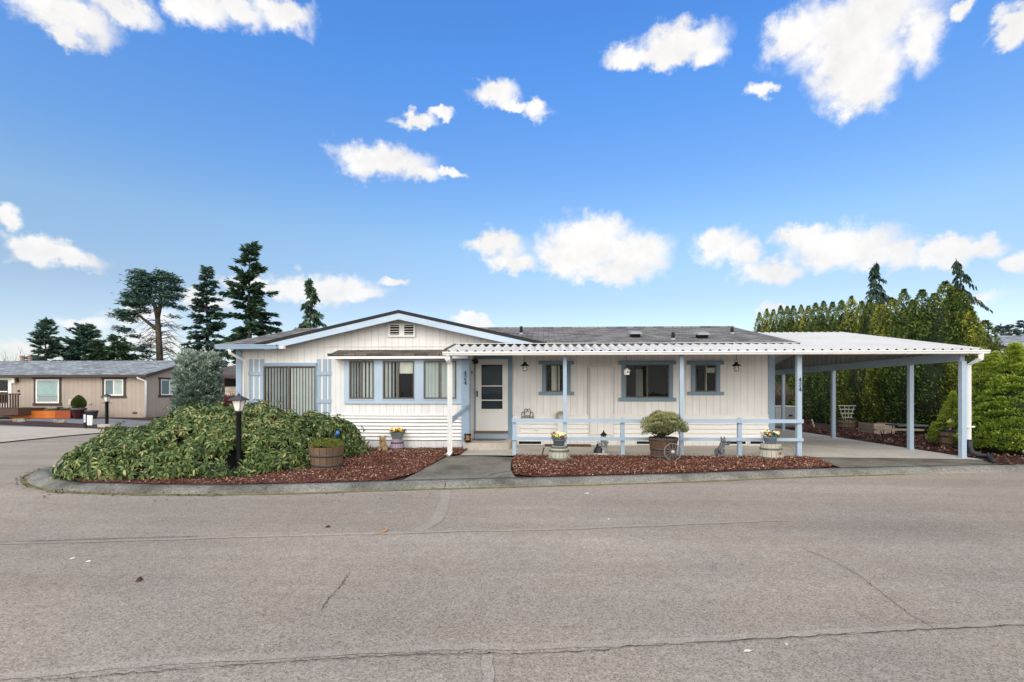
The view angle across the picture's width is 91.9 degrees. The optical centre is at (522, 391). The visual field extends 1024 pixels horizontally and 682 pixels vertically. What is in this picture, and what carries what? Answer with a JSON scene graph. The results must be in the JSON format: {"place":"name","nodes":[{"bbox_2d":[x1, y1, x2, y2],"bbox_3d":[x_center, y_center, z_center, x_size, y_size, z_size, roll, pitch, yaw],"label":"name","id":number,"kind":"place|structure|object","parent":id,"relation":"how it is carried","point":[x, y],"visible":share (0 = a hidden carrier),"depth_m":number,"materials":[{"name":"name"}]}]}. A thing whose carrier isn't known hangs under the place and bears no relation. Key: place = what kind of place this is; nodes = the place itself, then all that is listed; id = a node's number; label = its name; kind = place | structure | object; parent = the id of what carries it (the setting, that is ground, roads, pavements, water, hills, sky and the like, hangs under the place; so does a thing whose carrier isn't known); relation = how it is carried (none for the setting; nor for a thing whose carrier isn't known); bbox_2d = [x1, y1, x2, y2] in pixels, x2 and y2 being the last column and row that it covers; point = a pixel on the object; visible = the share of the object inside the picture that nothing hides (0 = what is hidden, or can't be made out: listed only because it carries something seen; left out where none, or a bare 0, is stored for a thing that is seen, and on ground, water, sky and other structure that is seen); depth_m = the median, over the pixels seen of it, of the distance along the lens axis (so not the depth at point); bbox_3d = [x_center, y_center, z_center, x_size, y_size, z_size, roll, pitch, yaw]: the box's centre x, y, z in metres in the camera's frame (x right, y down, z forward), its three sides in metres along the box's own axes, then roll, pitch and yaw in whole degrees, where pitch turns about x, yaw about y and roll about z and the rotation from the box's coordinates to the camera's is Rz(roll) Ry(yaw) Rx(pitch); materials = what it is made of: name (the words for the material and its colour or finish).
{"place":"outdoors","nodes":[
{"label":"outdoors","id":0,"kind":"place"},
{"bbox_2d":[0,426,132,441],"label":"neighbor concrete","id":1,"kind":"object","parent":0,"point":[7,433],"visible":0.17,"depth_m":20.43,"materials":[{"name":"grey concrete"}]},
{"bbox_2d":[0,417,156,428],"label":"neighbor drive","id":2,"kind":"structure","parent":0,"point":[128,422],"depth_m":28.21,"materials":[{"name":"grey concrete"}]},
{"bbox_2d":[9,410,73,417],"bbox_3d":[-30.490,1.412,31.587,4.009,0.496,0.580,0,0,2],"label":"planter box","id":3,"kind":"object","parent":2,"relation":"on","point":[53,414],"visible":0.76,"depth_m":31.28,"materials":[{"name":"orange wood"}]},
{"bbox_2d":[0,420,130,428],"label":"mulch bed","id":4,"kind":"object","parent":2,"relation":"on","point":[38,423],"visible":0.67,"depth_m":25.15,"materials":[{"name":"brown soil"}]},
{"bbox_2d":[97,393,115,426],"bbox_3d":[-19.572,0.856,23.328,0.600,1.627,0.360,0,0,2],"label":"lamp post","id":5,"kind":"object","parent":4,"relation":"on","point":[106,397],"visible":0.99,"depth_m":23.27,"materials":[{"name":"black metal"}]},
{"bbox_2d":[70,408,86,418],"bbox_3d":[-27.684,1.324,30.907,0.812,0.671,0.812,0,0,2],"label":"plant pot","id":6,"kind":"object","parent":2,"relation":"on","point":[77,413],"visible":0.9,"depth_m":30.67,"materials":[{"name":"ceramic"}]},
{"bbox_2d":[70,395,86,407],"bbox_3d":[-27.684,0.603,30.907,0.792,0.887,0.790,0,0,2],"label":"topiary","id":7,"kind":"object","parent":6,"relation":"on","point":[78,402],"visible":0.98,"depth_m":30.74,"materials":[{"name":"green plant"}]},
{"bbox_2d":[219,365,235,397],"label":"neighbor house","id":8,"kind":"structure","parent":0,"point":[229,375],"depth_m":26.10,"materials":[{"name":"brown"}]},
{"bbox_2d":[404,455,514,479],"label":"path","id":9,"kind":"structure","parent":0,"point":[457,467],"depth_m":10.22,"materials":[{"name":"concrete"}]},
{"bbox_2d":[0,433,1023,681],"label":"road","id":10,"kind":"structure","parent":0,"point":[934,549],"depth_m":4.49,"materials":[{"name":"grey asphalt"}]},
{"bbox_2d":[8,466,430,502],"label":"leaf litter","id":11,"kind":"object","parent":10,"relation":"on","point":[25,484],"visible":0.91,"depth_m":8.31,"materials":[{"name":"brown plant"}]},
{"bbox_2d":[0,519,784,544],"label":"road seam","id":12,"kind":"object","parent":10,"relation":"on","point":[385,532],"visible":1,"depth_m":5.97,"materials":[{"name":"asphalt"}]},
{"bbox_2d":[412,490,450,530],"bbox_3d":[-1.234,1.706,7.354,0.321,0.001,2.609,0,0,-1],"label":"road seam","id":13,"kind":"object","parent":10,"relation":"on","point":[438,516],"visible":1,"depth_m":7.01,"materials":[{"name":"asphalt"}]},
{"bbox_2d":[20,468,905,495],"bbox_3d":[-1.520,1.700,9.655,18.834,0.012,3.400,0,0,2],"label":"gutter moss","id":14,"kind":"object","parent":10,"relation":"on","point":[33,486],"visible":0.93,"depth_m":8.73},
{"bbox_2d":[481,650,494,681],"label":"road seam","id":15,"kind":"object","parent":10,"relation":"on","point":[487,668],"visible":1,"depth_m":3.06,"materials":[{"name":"asphalt"}]},
{"bbox_2d":[9,536,1009,681],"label":"road crack","id":16,"kind":"object","parent":10,"relation":"on","point":[483,653],"visible":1,"depth_m":3.28,"materials":[{"name":"black asphalt"}]},
{"bbox_2d":[0,620,1023,679],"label":"road seam","id":17,"kind":"object","parent":10,"relation":"on","point":[359,650],"visible":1,"depth_m":3.32,"materials":[{"name":"asphalt"}]},
{"bbox_2d":[26,463,1023,493],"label":"kerb","id":18,"kind":"structure","parent":10,"relation":"on","point":[41,478],"depth_m":9.05,"materials":[{"name":"concrete"}]},
{"bbox_2d":[0,0,1023,365],"label":"sky","id":19,"kind":"structure","parent":0,"point":[476,163],"materials":[{"name":"blue"}]},
{"bbox_2d":[52,429,996,483],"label":"yard","id":20,"kind":"structure","parent":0,"point":[409,475],"depth_m":9.97,"materials":[{"name":"grey concrete"}]},
{"bbox_2d":[71,446,467,483],"bbox_3d":[-5.344,1.571,11.510,7.542,0.045,5.856,0,0,2],"label":"mulch bed","id":21,"kind":"object","parent":20,"relation":"on","point":[332,479],"visible":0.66,"depth_m":9.52,"materials":[{"name":"red wood"}]},
{"bbox_2d":[49,398,371,482],"bbox_3d":[-6.281,0.954,11.154,5.900,1.622,4.848,0,0,2],"label":"shrub","id":22,"kind":"object","parent":21,"relation":"on","point":[191,442],"visible":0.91,"depth_m":9.65,"materials":[{"name":"green plant"}]},
{"bbox_2d":[228,393,248,467],"bbox_3d":[-5.434,0.796,9.490,0.262,1.568,0.262,0,0,2],"label":"lamp post","id":23,"kind":"object","parent":21,"relation":"on","point":[238,401],"visible":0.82,"depth_m":9.45,"materials":[{"name":"black metal"}]},
{"bbox_2d":[309,444,343,469],"bbox_3d":[-4.056,1.347,10.266,0.688,0.450,0.688,0,0,2],"label":"barrel planter","id":24,"kind":"object","parent":21,"relation":"on","point":[325,458],"visible":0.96,"depth_m":10.00,"materials":[{"name":"brown wood"}]},
{"bbox_2d":[308,438,343,446],"bbox_3d":[-4.052,1.040,10.263,0.694,0.195,0.700,0,0,2],"label":"moss mound","id":25,"kind":"object","parent":24,"relation":"on","point":[325,442],"visible":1,"depth_m":10.12,"materials":[{"name":"green plant"}]},
{"bbox_2d":[389,439,404,449],"bbox_3d":[-3.381,1.413,13.395,0.446,0.293,0.446,0,0,2],"label":"tub","id":26,"kind":"object","parent":21,"relation":"on","point":[396,444],"visible":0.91,"depth_m":13.25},
{"bbox_2d":[389,427,404,438],"bbox_3d":[-3.380,1.104,13.405,0.458,0.326,0.458,0,0,2],"label":"flower pot","id":27,"kind":"object","parent":26,"relation":"on","point":[395,433],"visible":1,"depth_m":13.28,"materials":[{"name":"grey metal"}]},
{"bbox_2d":[213,310,799,448],"bbox_3d":[-0.411,-0.376,17.964,16.005,3.972,9.340,0,0,2],"label":"mobile home","id":28,"kind":"object","parent":20,"relation":"on","point":[375,377],"visible":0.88,"depth_m":14.32,"materials":[{"name":"white wood"}]},
{"bbox_2d":[262,363,316,415],"bbox_3d":[-6.702,0.050,14.267,1.579,1.779,0.057,0,0,2],"label":"window","id":29,"kind":"structure","parent":28,"relation":"in","point":[294,385],"depth_m":14.28,"materials":[{"name":"white glass"}]},
{"bbox_2d":[348,360,373,399],"bbox_3d":[-4.458,-0.333,13.740,0.756,1.126,0.131,0,0,2],"label":"window","id":30,"kind":"structure","parent":28,"relation":"in","point":[361,372],"depth_m":13.75,"materials":[{"name":"white glass"}]},
{"bbox_2d":[382,360,414,399],"bbox_3d":[-3.403,-0.331,13.626,0.913,1.118,0.089,0,0,2],"label":"window","id":31,"kind":"structure","parent":28,"relation":"in","point":[398,376],"depth_m":13.64,"materials":[{"name":"glass"}]},
{"bbox_2d":[423,360,456,399],"bbox_3d":[-2.260,-0.330,13.607,0.923,1.116,0.136,0,0,2],"label":"window","id":32,"kind":"structure","parent":28,"relation":"in","point":[434,371],"depth_m":13.62,"materials":[{"name":"white glass"}]},
{"bbox_2d":[476,359,507,430],"bbox_3d":[-0.896,0.089,14.607,0.950,2.108,0.082,0,0,2],"label":"storm door","id":33,"kind":"structure","parent":28,"relation":"in","point":[491,374],"depth_m":14.62,"materials":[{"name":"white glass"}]},
{"bbox_2d":[539,361,573,394],"bbox_3d":[1.000,-0.409,14.539,1.035,0.995,0.057,0,0,2],"label":"window","id":34,"kind":"structure","parent":28,"relation":"in","point":[552,371],"depth_m":14.54,"materials":[{"name":"blue wood"}]},
{"bbox_2d":[619,361,675,400],"bbox_3d":[3.644,-0.317,14.426,1.656,1.176,0.057,0,0,2],"label":"window","id":35,"kind":"structure","parent":28,"relation":"in","point":[646,380],"depth_m":14.44,"materials":[{"name":"blue metal"}]},
{"bbox_2d":[687,361,723,394],"bbox_3d":[5.317,-0.405,14.355,1.034,0.993,0.057,0,0,2],"label":"window","id":36,"kind":"structure","parent":28,"relation":"in","point":[705,375],"depth_m":14.36,"materials":[{"name":"blue metal"}]},
{"bbox_2d":[775,405,794,426],"bbox_3d":[11.771,1.090,22.519,0.956,0.940,0.900,0,0,2],"label":"electrical box","id":37,"kind":"object","parent":28,"relation":"attached to","point":[789,412],"visible":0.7,"depth_m":22.10,"materials":[{"name":"grey metal"}]},
{"bbox_2d":[512,455,832,476],"bbox_3d":[3.272,1.569,10.587,7.036,0.045,2.786,0,0,2],"label":"mulch bed","id":38,"kind":"object","parent":20,"relation":"on","point":[762,468],"visible":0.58,"depth_m":10.42,"materials":[{"name":"red wood"}]},
{"bbox_2d":[546,445,571,460],"bbox_3d":[0.853,1.403,11.466,0.601,0.315,0.601,0,0,2],"label":"barrel","id":39,"kind":"object","parent":38,"relation":"on","point":[558,453],"visible":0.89,"depth_m":11.27,"materials":[{"name":"wood"}]},
{"bbox_2d":[550,431,567,445],"bbox_3d":[0.854,1.078,11.454,0.424,0.332,0.417,0,0,2],"label":"flower pot","id":40,"kind":"object","parent":39,"relation":"on","point":[560,440],"visible":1,"depth_m":11.38,"materials":[{"name":"grey metal"}]},
{"bbox_2d":[648,436,677,459],"bbox_3d":[3.303,1.310,11.598,0.679,0.500,0.679,0,0,2],"label":"barrel planter","id":41,"kind":"object","parent":38,"relation":"on","point":[657,444],"visible":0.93,"depth_m":11.35,"materials":[{"name":"brown wood"}]},
{"bbox_2d":[640,410,688,437],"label":"dwarf conifer","id":42,"kind":"object","parent":41,"relation":"on","point":[662,424],"visible":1,"depth_m":11.38,"materials":[{"name":"green plant"}]},
{"bbox_2d":[714,436,730,456],"bbox_3d":[4.786,1.313,11.847,0.279,0.493,0.281,0,0,-18],"label":"garden figurine","id":43,"kind":"object","parent":38,"relation":"on","point":[719,450],"visible":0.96,"depth_m":11.81,"materials":[{"name":"grey stone"}]},
{"bbox_2d":[758,443,793,459],"bbox_3d":[5.917,1.394,11.641,0.671,0.358,0.622,0,0,2],"label":"barrel","id":44,"kind":"object","parent":38,"relation":"on","point":[771,451],"visible":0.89,"depth_m":11.47,"materials":[{"name":"wood"}]},
{"bbox_2d":[760,429,779,443],"bbox_3d":[5.847,1.045,11.668,0.453,0.338,0.428,0,0,-17],"label":"flower pot","id":45,"kind":"object","parent":44,"relation":"on","point":[768,438],"visible":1,"depth_m":11.58,"materials":[{"name":"grey metal"}]},
{"bbox_2d":[775,421,1023,464],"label":"mulch bed","id":46,"kind":"object","parent":20,"relation":"on","point":[818,424],"visible":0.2,"depth_m":15.88,"materials":[{"name":"brown wood"}]},
{"bbox_2d":[760,309,772,332],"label":"arborvitae","id":47,"kind":"object","parent":46,"relation":"on","point":[765,324],"visible":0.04,"depth_m":32.74,"materials":[{"name":"green plant"}]},
{"bbox_2d":[773,305,785,331],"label":"arborvitae","id":48,"kind":"object","parent":46,"relation":"on","point":[780,311],"visible":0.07,"depth_m":30.61,"materials":[{"name":"green plant"}]},
{"bbox_2d":[775,306,792,390],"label":"arborvitae","id":49,"kind":"object","parent":46,"relation":"on","point":[787,310],"visible":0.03,"depth_m":29.56,"materials":[{"name":"green plant"}]},
{"bbox_2d":[775,305,798,404],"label":"arborvitae","id":50,"kind":"object","parent":46,"relation":"on","point":[793,310],"visible":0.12,"depth_m":28.83,"materials":[{"name":"green plant"}]},
{"bbox_2d":[785,304,805,405],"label":"arborvitae","id":51,"kind":"object","parent":46,"relation":"on","point":[800,310],"visible":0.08,"depth_m":28.02,"materials":[{"name":"green plant"}]},
{"bbox_2d":[788,305,813,420],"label":"arborvitae","id":52,"kind":"object","parent":46,"relation":"on","point":[806,312],"visible":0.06,"depth_m":27.13,"materials":[{"name":"green plant"}]},
{"bbox_2d":[794,302,821,419],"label":"arborvitae","id":53,"kind":"object","parent":46,"relation":"on","point":[814,309],"visible":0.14,"depth_m":26.25,"materials":[{"name":"green plant"}]},
{"bbox_2d":[803,300,830,422],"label":"arborvitae","id":54,"kind":"object","parent":46,"relation":"on","point":[811,382],"visible":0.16,"depth_m":25.52,"materials":[{"name":"green plant"}]},
{"bbox_2d":[812,301,838,421],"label":"arborvitae","id":55,"kind":"object","parent":46,"relation":"on","point":[826,328],"visible":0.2,"depth_m":24.78,"materials":[{"name":"green plant"}]},
{"bbox_2d":[817,300,847,423],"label":"arborvitae","id":56,"kind":"object","parent":46,"relation":"on","point":[841,307],"visible":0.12,"depth_m":23.87,"materials":[{"name":"green plant"}]},
{"bbox_2d":[829,296,859,424],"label":"arborvitae","id":57,"kind":"object","parent":46,"relation":"on","point":[848,323],"visible":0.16,"depth_m":23.02,"materials":[{"name":"green plant"}]},
{"bbox_2d":[836,419,857,428],"bbox_3d":[13.746,1.360,20.971,0.772,0.360,0.772,0,0,2],"label":"barrel planter","id":58,"kind":"object","parent":46,"relation":"on","point":[848,424],"visible":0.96,"depth_m":20.68,"materials":[{"name":"brown wood"}]},
{"bbox_2d":[840,300,868,418],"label":"arborvitae","id":59,"kind":"object","parent":46,"relation":"on","point":[861,304],"visible":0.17,"depth_m":22.34,"materials":[{"name":"green plant"}]},
{"bbox_2d":[841,299,878,426],"bbox_3d":[15.441,-1.232,22.070,2.128,5.808,1.946,0,0,9],"label":"arborvitae","id":60,"kind":"object","parent":46,"relation":"on","point":[856,397],"visible":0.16,"depth_m":21.95,"materials":[{"name":"green plant"}]},
{"bbox_2d":[854,302,887,422],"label":"arborvitae","id":61,"kind":"object","parent":46,"relation":"on","point":[877,310],"visible":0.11,"depth_m":21.18,"materials":[{"name":"green plant"}]},
{"bbox_2d":[858,422,894,433],"bbox_3d":[13.349,1.350,18.689,0.734,0.380,0.920,0,0,2],"label":"planter box","id":62,"kind":"object","parent":46,"relation":"on","point":[864,427],"visible":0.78,"depth_m":18.33,"materials":[{"name":"grey wood"}]},
{"bbox_2d":[863,297,900,422],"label":"arborvitae","id":63,"kind":"object","parent":46,"relation":"on","point":[874,400],"visible":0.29,"depth_m":20.44,"materials":[{"name":"green plant"}]},
{"bbox_2d":[864,261,902,320],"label":"weeping cedar","id":64,"kind":"object","parent":46,"relation":"on","point":[877,296],"visible":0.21,"depth_m":28.98,"materials":[{"name":"green plant"}]},
{"bbox_2d":[875,288,912,423],"bbox_3d":[15.272,-1.250,19.762,1.929,5.846,1.984,0,0,-1],"label":"arborvitae","id":65,"kind":"object","parent":46,"relation":"on","point":[896,323],"visible":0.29,"depth_m":19.71,"materials":[{"name":"green plant"}]},
{"bbox_2d":[880,298,919,428],"bbox_3d":[15.377,-1.009,19.427,1.989,5.344,2.178,0,0,-40],"label":"arborvitae","id":66,"kind":"object","parent":46,"relation":"on","point":[911,302],"visible":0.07,"depth_m":19.45,"materials":[{"name":"green plant"}]},
{"bbox_2d":[906,293,940,433],"bbox_3d":[15.295,-1.016,18.367,2.050,5.360,1.896,0,0,-31],"label":"arborvitae","id":67,"kind":"object","parent":46,"relation":"on","point":[927,320],"visible":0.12,"depth_m":18.23,"materials":[{"name":"green plant"}]},
{"bbox_2d":[925,391,957,443],"bbox_3d":[12.566,0.742,14.480,1.315,1.576,1.299,0,0,2],"label":"cypress shrub","id":68,"kind":"object","parent":46,"relation":"on","point":[950,405],"visible":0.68,"depth_m":14.45,"materials":[{"name":"green plant"}]},
{"bbox_2d":[938,431,957,446],"bbox_3d":[12.307,1.351,14.213,0.577,0.399,0.577,0,0,2],"label":"barrel planter","id":69,"kind":"object","parent":46,"relation":"on","point":[944,439],"visible":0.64,"depth_m":14.07,"materials":[{"name":"brown wood"}]},
{"bbox_2d":[906,280,991,433],"bbox_3d":[15.405,-1.201,18.029,2.514,5.742,2.633,0,0,-30],"label":"arborvitae","id":70,"kind":"object","parent":46,"relation":"on","point":[944,329],"visible":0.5,"depth_m":17.71,"materials":[{"name":"green plant"}]},
{"bbox_2d":[941,288,968,396],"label":"arborvitae","id":71,"kind":"object","parent":46,"relation":"on","point":[956,299],"visible":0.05,"depth_m":17.65,"materials":[{"name":"green plant"}]},
{"bbox_2d":[938,308,992,405],"bbox_3d":[15.506,-0.647,17.165,1.886,4.592,1.692,0,0,-36],"label":"arborvitae","id":72,"kind":"object","parent":46,"relation":"on","point":[971,337],"visible":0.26,"depth_m":17.04,"materials":[{"name":"green plant"}]},
{"bbox_2d":[951,289,987,345],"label":"arborvitae","id":73,"kind":"object","parent":46,"relation":"on","point":[962,292],"visible":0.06,"depth_m":17.62,"materials":[{"name":"green plant"}]},
{"bbox_2d":[939,259,1003,352],"bbox_3d":[18.396,-2.093,20.900,3.999,7.309,4.046,0,0,2],"label":"weeping cedar","id":74,"kind":"object","parent":46,"relation":"on","point":[957,266],"visible":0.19,"depth_m":21.03,"materials":[{"name":"green plant"}]},
{"bbox_2d":[946,350,1001,444],"bbox_3d":[12.874,0.186,13.709,1.759,2.688,1.752,0,0,2],"label":"cypress shrub","id":75,"kind":"object","parent":46,"relation":"on","point":[986,369],"visible":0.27,"depth_m":13.64,"materials":[{"name":"green plant"}]},
{"bbox_2d":[953,341,1023,453],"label":"cypress shrub","id":76,"kind":"object","parent":46,"relation":"on","point":[998,422],"visible":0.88,"depth_m":12.44,"materials":[{"name":"green plant"}]},
{"bbox_2d":[980,319,1004,354],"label":"arborvitae","id":77,"kind":"object","parent":46,"relation":"on","point":[989,342],"visible":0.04,"depth_m":18.81,"materials":[{"name":"green plant"}]},
{"bbox_2d":[890,289,931,432],"bbox_3d":[15.213,-1.130,18.820,2.277,5.598,2.066,0,0,-30],"label":"arborvitae","id":78,"kind":"object","parent":20,"relation":"on","point":[914,324],"visible":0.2,"depth_m":18.75,"materials":[{"name":"green plant"}]},
{"bbox_2d":[992,335,1023,352],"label":"neighbor house","id":79,"kind":"structure","parent":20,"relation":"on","point":[1006,339],"depth_m":28.05,"materials":[{"name":"grey"}]},
{"bbox_2d":[460,428,982,459],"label":"driveway","id":80,"kind":"structure","parent":0,"point":[816,445],"depth_m":13.21,"materials":[{"name":"concrete"}]},
{"bbox_2d":[463,438,511,449],"bbox_3d":[-0.970,1.475,13.941,1.308,0.210,1.305,0,0,2],"label":"entry step","id":81,"kind":"object","parent":80,"relation":"on","point":[506,444],"visible":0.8,"depth_m":13.36,"materials":[{"name":"concrete"}]},
{"bbox_2d":[593,430,609,454],"bbox_3d":[1.982,1.262,12.440,0.430,0.605,0.301,0,0,2],"label":"lighthouse statue","id":82,"kind":"object","parent":80,"relation":"on","point":[600,448],"visible":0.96,"depth_m":12.36,"materials":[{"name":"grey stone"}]},
{"bbox_2d":[512,417,803,455],"bbox_3d":[3.265,1.101,12.145,7.035,0.958,0.146,0,0,2],"label":"porch railing","id":83,"kind":"object","parent":80,"relation":"on","point":[622,438],"visible":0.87,"depth_m":12.10,"materials":[{"name":"blue paint"}]},
{"bbox_2d":[442,332,995,462],"bbox_3d":[4.744,-0.235,16.972,12.925,3.692,11.682,0,0,2],"label":"carport","id":84,"kind":"object","parent":80,"relation":"on","point":[832,352],"visible":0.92,"depth_m":12.25,"materials":[{"name":"white metal"}]},
{"bbox_2d":[775,381,793,404],"bbox_3d":[12.611,0.421,24.449,1.517,2.290,1.603,0,0,2],"label":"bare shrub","id":85,"kind":"object","parent":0,"point":[778,397],"visible":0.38,"depth_m":24.19,"materials":[{"name":"plant"}]},
{"bbox_2d":[809,457,995,466],"bbox_3d":[9.298,1.579,11.151,5.104,0.035,1.568,0,0,2],"label":"driveway apron","id":86,"kind":"object","parent":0,"point":[860,462],"visible":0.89,"depth_m":11.15,"materials":[{"name":"concrete"}]},
{"label":"ground","id":87,"kind":"structure","parent":0,"visible":0},
{"bbox_2d":[25,317,66,360],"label":"fir tree","id":88,"kind":"object","parent":87,"relation":"on","point":[42,338],"visible":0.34,"depth_m":57.01,"materials":[{"name":"green plant"}]},
{"bbox_2d":[59,322,107,360],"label":"fir tree","id":89,"kind":"object","parent":87,"relation":"on","point":[75,349],"visible":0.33,"depth_m":58.39,"materials":[{"name":"green plant"}]},
{"bbox_2d":[0,355,176,416],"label":"neighbor house","id":90,"kind":"structure","parent":87,"relation":"on","point":[138,388],"depth_m":32.34,"materials":[{"name":"beige"}]},
{"bbox_2d":[0,377,11,406],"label":"door","id":91,"kind":"structure","parent":90,"relation":"in","point":[5,382],"depth_m":32.42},
{"bbox_2d":[0,393,45,414],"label":"deck railing","id":92,"kind":"object","parent":90,"relation":"attached to","point":[10,410],"visible":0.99,"depth_m":30.56,"materials":[{"name":"brown wood"}]},
{"bbox_2d":[33,377,61,405],"bbox_3d":[-30.996,-0.049,32.317,1.971,1.876,0.057,0,0,2],"label":"window","id":93,"kind":"structure","parent":90,"relation":"in","point":[47,390],"depth_m":32.32,"materials":[{"name":"glass"}]},
{"bbox_2d":[101,377,126,397],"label":"window","id":94,"kind":"structure","parent":90,"relation":"in","point":[115,387],"depth_m":32.13,"materials":[{"name":"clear glass"}]},
{"bbox_2d":[158,377,174,396],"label":"window","id":95,"kind":"structure","parent":90,"relation":"in","point":[165,388],"depth_m":33.66,"materials":[{"name":"clear glass"}]},
{"bbox_2d":[80,339,111,360],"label":"fir tree","id":96,"kind":"object","parent":87,"relation":"on","point":[93,344],"visible":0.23,"depth_m":56.85,"materials":[{"name":"green plant"}]},
{"bbox_2d":[95,333,137,360],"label":"fir tree","id":97,"kind":"object","parent":87,"relation":"on","point":[120,350],"visible":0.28,"depth_m":57.79,"materials":[{"name":"green plant"}]},
{"bbox_2d":[105,267,193,360],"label":"cedar tree","id":98,"kind":"object","parent":87,"relation":"on","point":[143,286],"visible":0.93,"depth_m":61.14,"materials":[{"name":"green plant"}]},
{"bbox_2d":[167,348,226,411],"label":"juniper","id":99,"kind":"object","parent":87,"relation":"on","point":[198,377],"visible":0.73,"depth_m":21.18,"materials":[{"name":"green plant"}]},
{"bbox_2d":[180,265,231,366],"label":"fir tree","id":100,"kind":"object","parent":87,"relation":"on","point":[211,328],"visible":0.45,"depth_m":63.26,"materials":[{"name":"green plant"}]},
{"bbox_2d":[213,240,283,364],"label":"fir tree","id":101,"kind":"object","parent":87,"relation":"on","point":[251,310],"visible":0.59,"depth_m":58.75,"materials":[{"name":"green plant"}]},
{"bbox_2d":[293,278,326,329],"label":"spruce tree","id":102,"kind":"object","parent":87,"relation":"on","point":[314,316],"visible":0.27,"depth_m":60.96,"materials":[{"name":"green plant"}]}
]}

